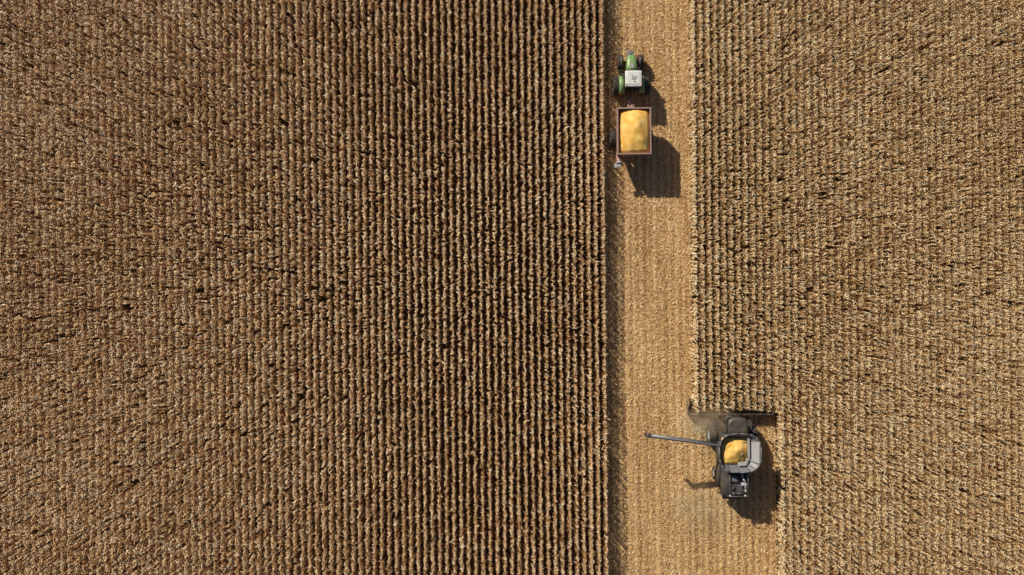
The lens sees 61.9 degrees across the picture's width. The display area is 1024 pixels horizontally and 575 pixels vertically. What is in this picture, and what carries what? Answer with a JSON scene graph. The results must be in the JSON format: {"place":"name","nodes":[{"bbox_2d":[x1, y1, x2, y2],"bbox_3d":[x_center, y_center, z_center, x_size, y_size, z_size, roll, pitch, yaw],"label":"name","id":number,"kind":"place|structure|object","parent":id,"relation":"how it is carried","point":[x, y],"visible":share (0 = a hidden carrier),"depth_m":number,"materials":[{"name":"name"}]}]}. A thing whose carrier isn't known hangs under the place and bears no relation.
{"place":"outdoors","nodes":[
{"label":"outdoors","id":0,"kind":"place"},
{"bbox_2d":[0,0,1023,574],"bbox_3d":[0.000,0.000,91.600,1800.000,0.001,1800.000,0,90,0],"label":"ground","id":1,"kind":"structure","parent":0,"point":[504,240],"depth_m":91.60,"materials":[{"name":"brown plant"}]},
{"bbox_2d":[602,0,776,574],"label":"harvested strip","id":2,"kind":"object","parent":1,"relation":"on","point":[667,356],"visible":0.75,"depth_m":91.59,"materials":[{"name":"soil"}]},
{"bbox_2d":[612,50,649,96],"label":"tractor","id":3,"kind":"object","parent":2,"relation":"on","point":[631,79],"visible":1,"depth_m":89.74,"materials":[{"name":"green paint"}]},
{"bbox_2d":[609,97,652,167],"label":"grain cart","id":4,"kind":"object","parent":2,"relation":"on","point":[613,138],"visible":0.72,"depth_m":88.61,"materials":[{"name":"red paint"}]},
{"bbox_2d":[618,109,649,152],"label":"grain heap","id":5,"kind":"object","parent":4,"relation":"in","point":[634,129],"visible":1,"depth_m":87.86,"materials":[{"name":"yellow food"}]},
{"bbox_2d":[605,0,773,574],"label":"corn stubble","id":6,"kind":"object","parent":2,"relation":"on","point":[665,335],"visible":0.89,"depth_m":91.47,"materials":[{"name":"brown plant"}]},
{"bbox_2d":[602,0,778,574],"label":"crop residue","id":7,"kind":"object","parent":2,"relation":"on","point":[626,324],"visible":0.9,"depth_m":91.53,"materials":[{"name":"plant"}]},
{"bbox_2d":[644,394,773,498],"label":"combine harvester","id":8,"kind":"object","parent":2,"relation":"on","point":[732,481],"visible":0.96,"depth_m":88.38,"materials":[{"name":"grey paint"}]},
{"bbox_2d":[722,438,748,463],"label":"grain heap","id":9,"kind":"object","parent":8,"relation":"in","point":[732,452],"visible":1,"depth_m":87.62,"materials":[{"name":"yellow food"}]},
{"bbox_2d":[686,0,1023,574],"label":"corn field","id":10,"kind":"structure","parent":1,"relation":"on","point":[968,290],"depth_m":90.13,"materials":[{"name":"beige plant"}]}
]}

